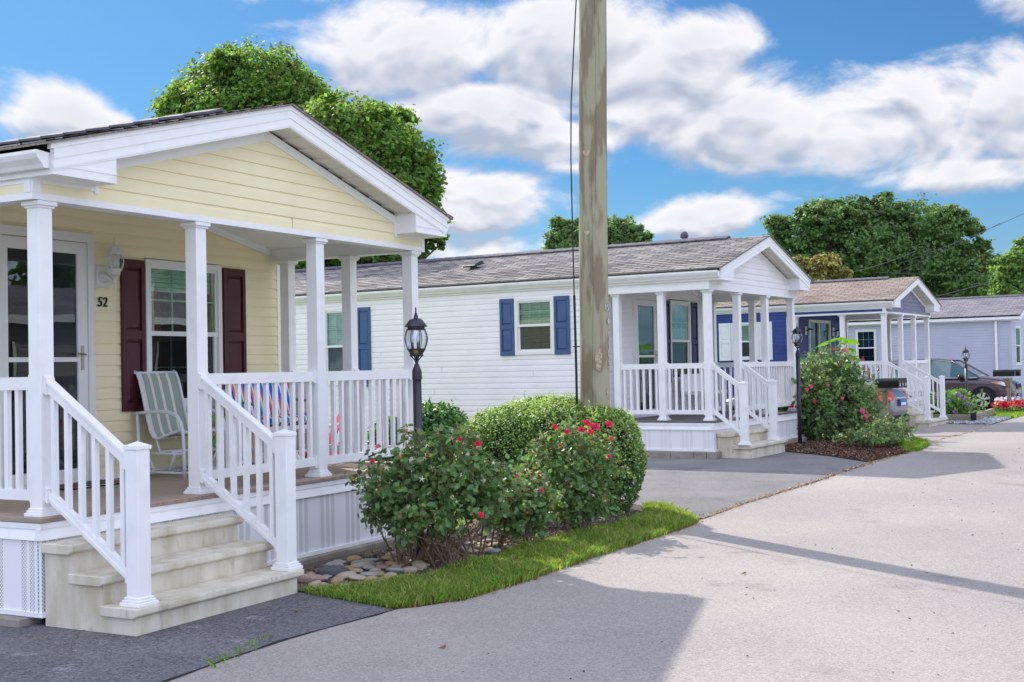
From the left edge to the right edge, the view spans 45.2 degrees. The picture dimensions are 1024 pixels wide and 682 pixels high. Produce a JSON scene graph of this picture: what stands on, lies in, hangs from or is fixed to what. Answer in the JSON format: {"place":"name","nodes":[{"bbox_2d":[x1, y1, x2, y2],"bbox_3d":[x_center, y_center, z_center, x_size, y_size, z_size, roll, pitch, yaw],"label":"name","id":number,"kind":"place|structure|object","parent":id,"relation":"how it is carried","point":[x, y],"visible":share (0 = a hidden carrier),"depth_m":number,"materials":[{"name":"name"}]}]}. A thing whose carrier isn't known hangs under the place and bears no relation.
{"place":"outdoors","nodes":[
{"label":"outdoors","id":0,"kind":"place"},
{"bbox_2d":[59,479,119,490],"bbox_3d":[-3.721,1.254,10.719,0.460,0.012,0.780,-2,-1,28],"label":"door mat","id":1,"kind":"object","parent":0,"point":[88,484],"depth_m":10.68,"materials":[{"name":"black"}]},
{"bbox_2d":[0,591,392,681],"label":"driveway","id":2,"kind":"structure","parent":0,"point":[110,657],"depth_m":7.71,"materials":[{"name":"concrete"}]},
{"bbox_2d":[7,629,84,670],"bbox_3d":[-2.841,1.887,7.365,0.380,0.001,1.755,-1,-1,11],"label":"pavement crack","id":3,"kind":"object","parent":2,"relation":"on","point":[63,657],"visible":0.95,"depth_m":7.55,"materials":[{"name":"grey"}]},
{"bbox_2d":[207,632,275,667],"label":"grass","id":4,"kind":"structure","parent":2,"relation":"on","point":[224,657],"depth_m":7.25,"materials":[{"name":"plant"}]},
{"bbox_2d":[298,499,698,607],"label":"grass","id":5,"kind":"structure","parent":0,"point":[463,594],"depth_m":9.99,"materials":[{"name":"plant"}]},
{"bbox_2d":[0,0,1023,259],"label":"sky","id":6,"kind":"structure","parent":0,"point":[723,116],"materials":[{"name":"blue"}]},
{"bbox_2d":[570,0,581,422],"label":"cable","id":7,"kind":"object","parent":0,"point":[575,346],"visible":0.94,"depth_m":13.74,"materials":[{"name":"black plastic"}]},
{"bbox_2d":[167,416,1023,681],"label":"road","id":8,"kind":"structure","parent":0,"point":[609,617],"depth_m":8.46,"materials":[{"name":"asphalt"}]},
{"bbox_2d":[161,599,466,681],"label":"pavement joint","id":9,"kind":"object","parent":8,"relation":"on","point":[266,645],"visible":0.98,"depth_m":7.63,"materials":[{"name":"black"}]},
{"bbox_2d":[462,448,1019,678],"bbox_3d":[8.492,1.794,16.292,5.294,0.154,28.050,-2,-1,33],"label":"road grit","id":10,"kind":"object","parent":8,"relation":"on","point":[785,564],"visible":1,"depth_m":8.73,"materials":[{"name":"gravel"}]},
{"bbox_2d":[702,464,867,517],"bbox_3d":[3.783,1.867,15.854,0.168,0.114,6.421,-2,-1,32],"label":"pavement joint","id":11,"kind":"object","parent":8,"relation":"on","point":[780,492],"visible":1,"depth_m":14.98,"materials":[{"name":"black"}]},
{"bbox_2d":[298,416,1021,608],"bbox_3d":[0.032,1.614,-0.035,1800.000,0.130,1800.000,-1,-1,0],"label":"ground","id":12,"kind":"structure","parent":0,"point":[463,521],"depth_m":13.53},
{"bbox_2d":[41,514,303,635],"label":"concrete steps","id":13,"kind":"structure","parent":12,"relation":"on","point":[206,566],"depth_m":8.49,"materials":[{"name":"concrete"}]},
{"bbox_2d":[0,103,452,626],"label":"yellow house","id":14,"kind":"structure","parent":12,"relation":"on","point":[182,245],"depth_m":10.77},
{"bbox_2d":[1,235,88,487],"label":"storm door","id":15,"kind":"structure","parent":14,"relation":"in","point":[7,241],"depth_m":11.05,"materials":[{"name":"white"}]},
{"bbox_2d":[132,370,225,477],"bbox_3d":[-3.159,0.770,11.699,0.669,1.002,0.608,-2,-1,28],"label":"glider chair","id":16,"kind":"object","parent":14,"relation":"on","point":[165,411],"visible":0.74,"depth_m":11.72,"materials":[{"name":"white"}]},
{"bbox_2d":[143,259,222,407],"bbox_3d":[-3.658,-0.047,12.477,0.934,1.450,1.065,-2,-1,28],"label":"window frame","id":17,"kind":"structure","parent":14,"relation":"in","point":[165,281],"depth_m":12.66,"materials":[{"name":"white"}]},
{"bbox_2d":[212,415,242,466],"bbox_3d":[-2.877,1.015,12.232,0.509,0.540,0.508,0,-2,-39],"label":"side table","id":18,"kind":"object","parent":14,"relation":"on","point":[214,437],"visible":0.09,"depth_m":12.29,"materials":[{"name":"green plastic"}]},
{"bbox_2d":[221,382,306,460],"bbox_3d":[-2.441,0.822,12.641,0.684,0.918,0.892,-2,-2,40],"label":"cushioned chair","id":19,"kind":"object","parent":14,"relation":"on","point":[270,404],"visible":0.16,"depth_m":12.64,"materials":[{"name":"multicoloured"}]},
{"bbox_2d":[143,33,337,117],"bbox_3d":[-7.262,-3.025,35.298,6.976,11.667,4.917,-1,-1,0],"label":"maple tree","id":20,"kind":"object","parent":12,"relation":"on","point":[229,77],"visible":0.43,"depth_m":34.45,"materials":[{"name":"green plant"}]},
{"bbox_2d":[295,86,454,268],"bbox_3d":[-4.202,-1.849,30.752,5.514,9.003,4.384,-1,-1,0],"label":"maple tree","id":21,"kind":"object","parent":12,"relation":"on","point":[386,136],"visible":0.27,"depth_m":30.23,"materials":[{"name":"green plant"}]},
{"bbox_2d":[297,501,670,607],"bbox_3d":[0.136,1.878,12.085,2.646,0.103,7.086,-2,-1,24],"label":"garden bed","id":22,"kind":"object","parent":12,"relation":"on","point":[636,508],"visible":0.18,"depth_m":10.91,"materials":[{"name":"soil"}]},
{"bbox_2d":[297,573,319,582],"bbox_3d":[-1.613,1.890,9.767,0.224,0.086,0.118,6,-5,-28],"label":"river stone","id":23,"kind":"object","parent":22,"relation":"on","point":[307,578],"visible":0.63,"depth_m":9.71,"materials":[{"name":"stone"}]},
{"bbox_2d":[308,580,320,585],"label":"river stone","id":24,"kind":"object","parent":22,"relation":"on","point":[315,582],"visible":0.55,"depth_m":9.58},
{"bbox_2d":[314,576,328,581],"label":"river stone","id":25,"kind":"object","parent":22,"relation":"on","point":[323,578],"visible":0.8,"depth_m":9.71,"materials":[{"name":"stone"}]},
{"bbox_2d":[325,561,337,565],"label":"river stone","id":26,"kind":"object","parent":22,"relation":"on","point":[331,563],"visible":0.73,"depth_m":10.51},
{"bbox_2d":[316,565,349,577],"bbox_3d":[-1.451,1.885,10.019,0.289,0.111,0.152,6,-5,-28],"label":"river stone","id":27,"kind":"object","parent":22,"relation":"on","point":[333,570],"visible":0.67,"depth_m":9.95,"materials":[{"name":"stone"}]},
{"bbox_2d":[331,577,343,583],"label":"river stone","id":28,"kind":"object","parent":22,"relation":"on","point":[334,580],"visible":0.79,"depth_m":9.66,"materials":[{"name":"stone"}]},
{"bbox_2d":[336,571,355,578],"bbox_3d":[-1.340,1.894,9.956,0.188,0.056,0.123,-11,10,-43],"label":"river stone","id":29,"kind":"object","parent":22,"relation":"on","point":[343,575],"visible":0.69,"depth_m":9.92,"materials":[{"name":"stone"}]},
{"bbox_2d":[346,555,361,561],"bbox_3d":[-1.384,1.914,10.755,0.138,0.075,0.105,0,2,-17],"label":"river stone","id":30,"kind":"object","parent":22,"relation":"on","point":[352,558],"visible":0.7,"depth_m":10.72,"materials":[{"name":"stone"}]},
{"bbox_2d":[347,574,365,580],"bbox_3d":[-1.229,1.888,9.810,0.175,0.043,0.110,5,6,15],"label":"river stone","id":31,"kind":"object","parent":22,"relation":"on","point":[356,577],"visible":0.76,"depth_m":9.78,"materials":[{"name":"stone"}]},
{"bbox_2d":[353,568,362,572],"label":"river stone","id":32,"kind":"object","parent":22,"relation":"on","point":[358,570],"visible":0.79,"depth_m":10.15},
{"bbox_2d":[350,562,370,568],"bbox_3d":[-1.284,1.899,10.368,0.197,0.061,0.124,-9,-3,-9],"label":"river stone","id":33,"kind":"object","parent":22,"relation":"on","point":[359,565],"visible":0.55,"depth_m":10.33,"materials":[{"name":"stone"}]},
{"bbox_2d":[360,571,378,575],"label":"river stone","id":34,"kind":"object","parent":22,"relation":"on","point":[370,573],"visible":0.64,"depth_m":9.93,"materials":[{"name":"stone"}]},
{"bbox_2d":[363,564,375,569],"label":"river stone","id":35,"kind":"object","parent":22,"relation":"on","point":[367,567],"visible":0.87,"depth_m":10.25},
{"bbox_2d":[361,558,378,561],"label":"river stone","id":36,"kind":"object","parent":22,"relation":"on","point":[372,559],"visible":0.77,"depth_m":10.64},
{"bbox_2d":[363,576,378,582],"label":"river stone","id":37,"kind":"object","parent":22,"relation":"on","point":[373,577],"visible":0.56,"depth_m":9.67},
{"bbox_2d":[369,568,380,571],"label":"river stone","id":38,"kind":"object","parent":22,"relation":"on","point":[375,569],"visible":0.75,"depth_m":10.18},
{"bbox_2d":[375,564,389,568],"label":"river stone","id":39,"kind":"object","parent":22,"relation":"on","point":[382,566],"visible":0.88,"depth_m":10.31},
{"bbox_2d":[382,556,391,560],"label":"river stone","id":40,"kind":"object","parent":22,"relation":"on","point":[387,558],"visible":0.66,"depth_m":10.77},
{"bbox_2d":[383,572,396,575],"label":"river stone","id":41,"kind":"object","parent":22,"relation":"on","point":[389,574],"visible":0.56,"depth_m":9.92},
{"bbox_2d":[385,551,396,557],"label":"river stone","id":42,"kind":"object","parent":22,"relation":"on","point":[389,554],"visible":0.48,"depth_m":10.88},
{"bbox_2d":[387,567,403,572],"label":"river stone","id":43,"kind":"object","parent":22,"relation":"on","point":[395,569],"visible":0.96,"depth_m":10.10,"materials":[{"name":"stone"}]},
{"bbox_2d":[385,560,406,567],"bbox_3d":[-0.971,1.895,10.413,0.208,0.069,0.130,7,-1,-10],"label":"river stone","id":44,"kind":"object","parent":22,"relation":"on","point":[390,562],"visible":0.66,"depth_m":10.37,"materials":[{"name":"stone"}]},
{"bbox_2d":[403,566,417,572],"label":"river stone","id":45,"kind":"object","parent":22,"relation":"on","point":[412,569],"visible":0.94,"depth_m":10.11,"materials":[{"name":"stone"}]},
{"bbox_2d":[404,307,427,556],"bbox_3d":[-0.826,0.968,10.842,0.204,2.535,0.204,-1,-1,0],"label":"post lamp","id":46,"kind":"object","parent":22,"relation":"on","point":[415,323],"visible":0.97,"depth_m":10.82,"materials":[{"name":"black metal"}]},
{"bbox_2d":[412,560,426,568],"bbox_3d":[-0.782,1.890,10.364,0.133,0.068,0.182,5,5,-20],"label":"river stone","id":47,"kind":"object","parent":22,"relation":"on","point":[420,564],"visible":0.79,"depth_m":10.31,"materials":[{"name":"stone"}]},
{"bbox_2d":[344,415,534,567],"bbox_3d":[-0.601,1.299,10.416,1.599,1.324,1.201,-1,-1,0],"label":"rose bush","id":48,"kind":"object","parent":22,"relation":"on","point":[407,501],"visible":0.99,"depth_m":10.28,"materials":[{"name":"green plant"}]},
{"bbox_2d":[304,507,637,573],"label":"mulch chips","id":49,"kind":"object","parent":22,"relation":"on","point":[375,554],"visible":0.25,"depth_m":11.93,"materials":[{"name":"wood"}]},
{"bbox_2d":[488,548,500,553],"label":"river stone","id":50,"kind":"object","parent":22,"relation":"on","point":[495,550],"visible":0.89,"depth_m":11.02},
{"bbox_2d":[474,463,567,549],"bbox_3d":[0.029,1.544,11.382,0.997,0.848,0.893,-1,-1,0],"label":"rose bush","id":51,"kind":"object","parent":22,"relation":"on","point":[535,492],"visible":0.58,"depth_m":11.27,"materials":[{"name":"green plant"}]},
{"bbox_2d":[386,517,706,609],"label":"dry litter","id":52,"kind":"object","parent":22,"relation":"on","point":[692,524],"visible":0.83,"depth_m":9.94,"materials":[{"name":"brown plant"}]},
{"bbox_2d":[453,391,648,513],"bbox_3d":[0.478,1.270,14.149,2.343,1.391,1.648,-2,-1,21],"label":"boxwood hedge","id":53,"kind":"object","parent":22,"relation":"on","point":[511,428],"visible":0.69,"depth_m":13.62,"materials":[{"name":"green plant"}]},
{"bbox_2d":[517,415,636,531],"bbox_3d":[0.642,1.359,12.325,1.224,1.230,0.970,-1,-1,-25],"label":"rose bush","id":54,"kind":"object","parent":22,"relation":"on","point":[584,480],"visible":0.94,"depth_m":12.14,"materials":[{"name":"green plant"}]},
{"bbox_2d":[579,0,610,510],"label":"utility pole","id":55,"kind":"object","parent":22,"relation":"on","point":[594,320],"visible":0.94,"depth_m":13.86,"materials":[{"name":"brown wood"}]},
{"bbox_2d":[295,231,812,458],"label":"white house","id":56,"kind":"structure","parent":12,"relation":"on","point":[499,328],"depth_m":22.37,"materials":[{"name":"plastic"}]},
{"bbox_2d":[325,308,342,384],"bbox_3d":[-3.149,0.118,24.660,0.870,1.520,0.934,-2,-1,32],"label":"window frame","id":57,"kind":"structure","parent":56,"relation":"in","point":[333,317],"depth_m":24.46,"materials":[{"name":"white"}]},
{"bbox_2d":[514,297,554,354],"bbox_3d":[0.639,-0.263,22.295,0.820,1.015,0.934,-2,-1,32],"label":"window frame","id":58,"kind":"structure","parent":56,"relation":"in","point":[533,317],"depth_m":21.99,"materials":[{"name":"white"}]},
{"bbox_2d":[636,299,657,415],"bbox_3d":[2.476,0.299,22.433,0.089,2.095,0.870,-2,-1,32],"label":"storm door","id":59,"kind":"structure","parent":56,"relation":"in","point":[646,332],"depth_m":22.48,"materials":[{"name":"white"}]},
{"bbox_2d":[670,300,691,381],"bbox_3d":[3.233,0.008,23.766,0.084,1.565,0.955,-2,-1,32],"label":"window frame","id":60,"kind":"structure","parent":56,"relation":"in","point":[680,311],"depth_m":23.82,"materials":[{"name":"white"}]},
{"bbox_2d":[680,374,726,410],"bbox_3d":[3.705,1.004,23.688,0.410,0.750,1.300,-2,-1,32],"label":"porch bench","id":61,"kind":"object","parent":56,"relation":"on","point":[693,389],"visible":0.34,"depth_m":23.39,"materials":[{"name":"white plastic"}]},
{"bbox_2d":[541,214,654,249],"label":"linden tree","id":62,"kind":"object","parent":12,"relation":"on","point":[559,235],"visible":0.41,"depth_m":59.91,"materials":[{"name":"green plant"}]},
{"bbox_2d":[717,428,787,458],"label":"concrete steps","id":63,"kind":"structure","parent":12,"relation":"on","point":[730,447],"depth_m":20.18,"materials":[{"name":"concrete"}]},
{"bbox_2d":[792,252,853,280],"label":"young tree","id":64,"kind":"object","parent":12,"relation":"on","point":[827,267],"visible":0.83,"depth_m":47.89,"materials":[{"name":"yellow plant"}]},
{"bbox_2d":[716,274,946,422],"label":"navy house","id":65,"kind":"structure","parent":12,"relation":"on","point":[826,310],"depth_m":32.84,"materials":[{"name":"plastic"}]},
{"bbox_2d":[731,322,759,359],"bbox_3d":[6.542,0.012,33.583,0.800,1.010,0.934,-2,-2,33],"label":"window frame","id":66,"kind":"structure","parent":65,"relation":"in","point":[745,326],"depth_m":33.26,"materials":[{"name":"white"}]},
{"bbox_2d":[808,319,830,361],"bbox_3d":[8.445,0.486,34.617,0.520,2.130,1.780,-2,-2,33],"label":"patio door","id":67,"kind":"structure","parent":65,"relation":"in","point":[822,332],"depth_m":34.48,"materials":[{"name":"white glass"}]},
{"bbox_2d":[858,357,891,378],"bbox_3d":[9.757,0.955,33.175,0.780,1.085,0.650,-2,-2,33],"label":"red chair","id":68,"kind":"object","parent":65,"relation":"on","point":[862,359],"visible":0.18,"depth_m":33.31,"materials":[{"name":"red plastic"}]},
{"bbox_2d":[785,437,908,461],"bbox_3d":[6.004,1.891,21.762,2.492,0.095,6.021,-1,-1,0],"label":"mulch chips","id":69,"kind":"object","parent":12,"relation":"on","point":[875,452],"visible":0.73,"depth_m":21.17,"materials":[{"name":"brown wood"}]},
{"bbox_2d":[791,326,802,443],"bbox_3d":[5.370,0.955,23.032,0.204,2.590,0.204,-1,-1,0],"label":"post lamp","id":70,"kind":"object","parent":69,"relation":"on","point":[796,331],"visible":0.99,"depth_m":23.00,"materials":[{"name":"black metal"}]},
{"bbox_2d":[777,340,887,440],"bbox_3d":[6.281,1.002,24.429,2.844,2.042,2.186,-1,-1,-24],"label":"rose bush","id":71,"kind":"object","parent":69,"relation":"on","point":[833,397],"visible":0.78,"depth_m":24.05,"materials":[{"name":"green plant"}]},
{"bbox_2d":[817,335,859,368],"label":"leaf plant","id":72,"kind":"object","parent":69,"relation":"on","point":[850,341],"visible":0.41,"depth_m":25.21,"materials":[{"name":"plant"}]},
{"bbox_2d":[786,439,895,458],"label":"mulch chips","id":73,"kind":"object","parent":69,"relation":"on","point":[837,447],"visible":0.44,"depth_m":21.32,"materials":[{"name":"wood"}]},
{"bbox_2d":[832,411,917,447],"bbox_3d":[6.469,1.599,21.742,1.584,0.755,1.283,-1,-1,0],"label":"rose bush","id":74,"kind":"object","parent":69,"relation":"on","point":[885,437],"visible":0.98,"depth_m":21.63,"materials":[{"name":"green plant"}]},
{"bbox_2d":[869,388,892,431],"bbox_3d":[7.997,1.637,26.665,0.345,1.235,0.660,-2,-2,35],"label":"mailbox post","id":75,"kind":"object","parent":12,"relation":"on","point":[885,397],"visible":0.52,"depth_m":26.52,"materials":[{"name":"wood"}]},
{"bbox_2d":[875,378,900,387],"bbox_3d":[8.084,0.903,26.399,0.530,0.214,0.174,-2,-2,35],"label":"mailbox","id":76,"kind":"object","parent":75,"relation":"on","point":[890,383],"visible":1,"depth_m":26.32,"materials":[{"name":"black paint"}]},
{"bbox_2d":[879,378,903,387],"bbox_3d":[8.198,0.904,26.563,0.530,0.214,0.174,-2,-2,35],"label":"mailbox","id":77,"kind":"object","parent":75,"relation":"on","point":[902,382],"visible":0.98,"depth_m":26.40,"materials":[{"name":"black paint"}]},
{"bbox_2d":[760,190,1005,297],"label":"oak tree","id":78,"kind":"object","parent":12,"relation":"on","point":[879,229],"visible":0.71,"depth_m":69.22,"materials":[{"name":"green plant"}]},
{"bbox_2d":[896,436,931,451],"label":"grass","id":79,"kind":"structure","parent":12,"relation":"on","point":[918,444],"depth_m":21.39,"materials":[{"name":"plant"}]},
{"bbox_2d":[900,403,947,426],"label":"concrete steps","id":80,"kind":"structure","parent":12,"relation":"on","point":[918,417],"depth_m":31.00,"materials":[{"name":"concrete"}]},
{"bbox_2d":[848,294,1023,404],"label":"grey house","id":81,"kind":"structure","parent":12,"relation":"on","point":[987,332],"depth_m":45.39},
{"bbox_2d":[855,329,876,366],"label":"window frame","id":82,"kind":"structure","parent":81,"relation":"in","point":[866,339],"depth_m":47.60,"materials":[{"name":"white"}]},
{"bbox_2d":[1014,326,1021,364],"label":"window frame","id":83,"kind":"structure","parent":81,"relation":"in","point":[1018,353],"depth_m":45.28,"materials":[{"name":"white"}]},
{"bbox_2d":[934,414,970,420],"bbox_3d":[11.748,2.057,32.712,1.002,0.208,0.120,-2,-2,36],"label":"landscape timber","id":84,"kind":"object","parent":12,"relation":"on","point":[958,417],"visible":0.68,"depth_m":32.60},
{"bbox_2d":[930,388,998,417],"bbox_3d":[12.172,1.833,34.465,2.354,1.199,2.233,-2,-2,42],"label":"hydrangea bush","id":85,"kind":"object","parent":12,"relation":"on","point":[957,400],"visible":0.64,"depth_m":34.23,"materials":[{"name":"green plant"}]},
{"bbox_2d":[962,346,969,411],"bbox_3d":[13.189,1.321,35.674,0.204,2.360,0.204,-1,-1,0],"label":"post lamp","id":86,"kind":"object","parent":12,"relation":"on","point":[965,350],"visible":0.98,"depth_m":35.65,"materials":[{"name":"black metal"}]},
{"bbox_2d":[976,408,994,419],"bbox_3d":[13.144,2.063,34.287,0.120,0.208,4.142,-2,-1,28],"label":"landscape timber","id":87,"kind":"object","parent":12,"relation":"on","point":[983,414],"visible":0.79,"depth_m":34.22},
{"bbox_2d":[969,410,1023,417],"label":"grass","id":88,"kind":"structure","parent":12,"relation":"on","point":[1013,414],"depth_m":35.59,"materials":[{"name":"plant"}]},
{"bbox_2d":[986,235,1023,295],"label":"ash tree","id":89,"kind":"object","parent":12,"relation":"on","point":[1007,277],"visible":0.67,"depth_m":55.50,"materials":[{"name":"green plant"}]},
{"bbox_2d":[1003,378,1012,401],"bbox_3d":[15.386,1.781,38.113,0.180,1.260,0.520,-2,-2,34],"label":"mailbox post","id":90,"kind":"object","parent":12,"relation":"on","point":[1008,383],"visible":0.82,"depth_m":38.01,"materials":[{"name":"wood"}]},
{"bbox_2d":[993,369,1015,376],"bbox_3d":[15.178,0.986,37.896,0.650,0.214,0.174,-2,-2,34],"label":"mailbox","id":91,"kind":"object","parent":90,"relation":"on","point":[996,373],"visible":1,"depth_m":37.83,"materials":[{"name":"black paint"}]},
{"bbox_2d":[1016,369,1020,375],"bbox_3d":[15.530,0.986,38.218,0.550,0.214,0.174,-2,-2,34],"label":"mailbox","id":92,"kind":"object","parent":90,"relation":"on","point":[1018,372],"visible":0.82,"depth_m":38.05,"materials":[{"name":"black paint"}]},
{"label":"gravel bed","id":93,"kind":"structure","parent":12,"relation":"on","visible":0},
{"bbox_2d":[971,413,976,420],"bbox_3d":[12.144,2.070,32.347,0.120,0.360,0.100,-1,-1,0],"label":"timber stake","id":94,"kind":"object","parent":93,"relation":"on","point":[973,417],"visible":0.58,"depth_m":32.30,"materials":[{"name":"black paint"}]},
{"bbox_2d":[619,452,866,517],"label":"driveway","id":95,"kind":"structure","parent":0,"point":[701,486],"depth_m":16.78,"materials":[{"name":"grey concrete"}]},
{"bbox_2d":[699,451,916,518],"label":"dry litter","id":96,"kind":"object","parent":95,"relation":"on","point":[783,490],"visible":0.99,"depth_m":15.55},
{"bbox_2d":[854,251,914,271],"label":"overhead wire","id":97,"kind":"object","parent":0,"point":[883,263],"visible":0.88,"depth_m":56.94,"materials":[{"name":"grey"}]},
{"bbox_2d":[804,423,992,442],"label":"driveway","id":98,"kind":"structure","parent":0,"point":[939,432],"depth_m":28.88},
{"bbox_2d":[720,372,908,427],"bbox_3d":[7.383,1.454,30.265,4.456,1.490,1.920,-2,-2,33],"label":"parked sedan","id":99,"kind":"object","parent":98,"relation":"on","point":[898,402],"visible":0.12,"depth_m":28.91,"materials":[{"name":"grey paint"}]},
{"bbox_2d":[929,424,990,443],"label":"dry litter","id":100,"kind":"object","parent":98,"relation":"on","point":[958,434],"visible":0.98,"depth_m":25.28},
{"bbox_2d":[879,272,984,275],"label":"overhead wire","id":101,"kind":"object","parent":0,"point":[937,274],"visible":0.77,"depth_m":64.07,"materials":[{"name":"grey"}]},
{"bbox_2d":[887,223,999,276],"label":"overhead wire","id":102,"kind":"object","parent":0,"point":[943,251],"visible":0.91,"depth_m":60.09,"materials":[{"name":"grey"}]},
{"bbox_2d":[899,213,1023,263],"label":"overhead wire","id":103,"kind":"object","parent":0,"point":[961,240],"visible":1,"depth_m":60.11,"materials":[{"name":"grey"}]},
{"bbox_2d":[935,282,988,296],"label":"overhead wire","id":104,"kind":"object","parent":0,"point":[962,289],"visible":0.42,"depth_m":62.05,"materials":[{"name":"grey"}]},
{"bbox_2d":[946,416,1010,423],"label":"gravel","id":105,"kind":"structure","parent":0,"point":[989,420],"depth_m":32.15,"materials":[{"name":"gravel"}]},
{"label":"lawn","id":106,"kind":"structure","parent":0,"visible":0},
{"bbox_2d":[329,413,339,455],"bbox_3d":[-3.024,1.507,20.136,0.780,1.085,0.650,-1,-1,-20],"label":"lawn chair","id":107,"kind":"object","parent":106,"relation":"on","point":[330,453],"visible":0.02,"depth_m":20.12,"materials":[{"name":"red fabric"}]},
{"bbox_2d":[365,396,468,465],"bbox_3d":[-1.290,1.416,16.983,1.672,1.311,1.082,-1,-1,0],"label":"holly bush","id":108,"kind":"object","parent":106,"relation":"on","point":[443,414],"visible":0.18,"depth_m":16.71,"materials":[{"name":"green plant"}]},
{"label":"driveway","id":109,"kind":"structure","parent":0,"visible":0},
{"bbox_2d":[874,358,1022,409],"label":"parked suv","id":110,"kind":"object","parent":109,"relation":"on","point":[952,371],"visible":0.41,"depth_m":40.24,"materials":[{"name":"grey paint"}]},
{"bbox_2d":[991,399,1023,411],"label":"petunia bed","id":111,"kind":"object","parent":109,"relation":"on","point":[1015,405],"visible":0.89,"depth_m":37.24,"materials":[{"name":"red plant"}]},
{"bbox_2d":[994,396,1023,401],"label":"petunia bed","id":112,"kind":"object","parent":109,"relation":"on","point":[1002,399],"visible":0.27,"depth_m":39.15,"materials":[{"name":"white plant"}]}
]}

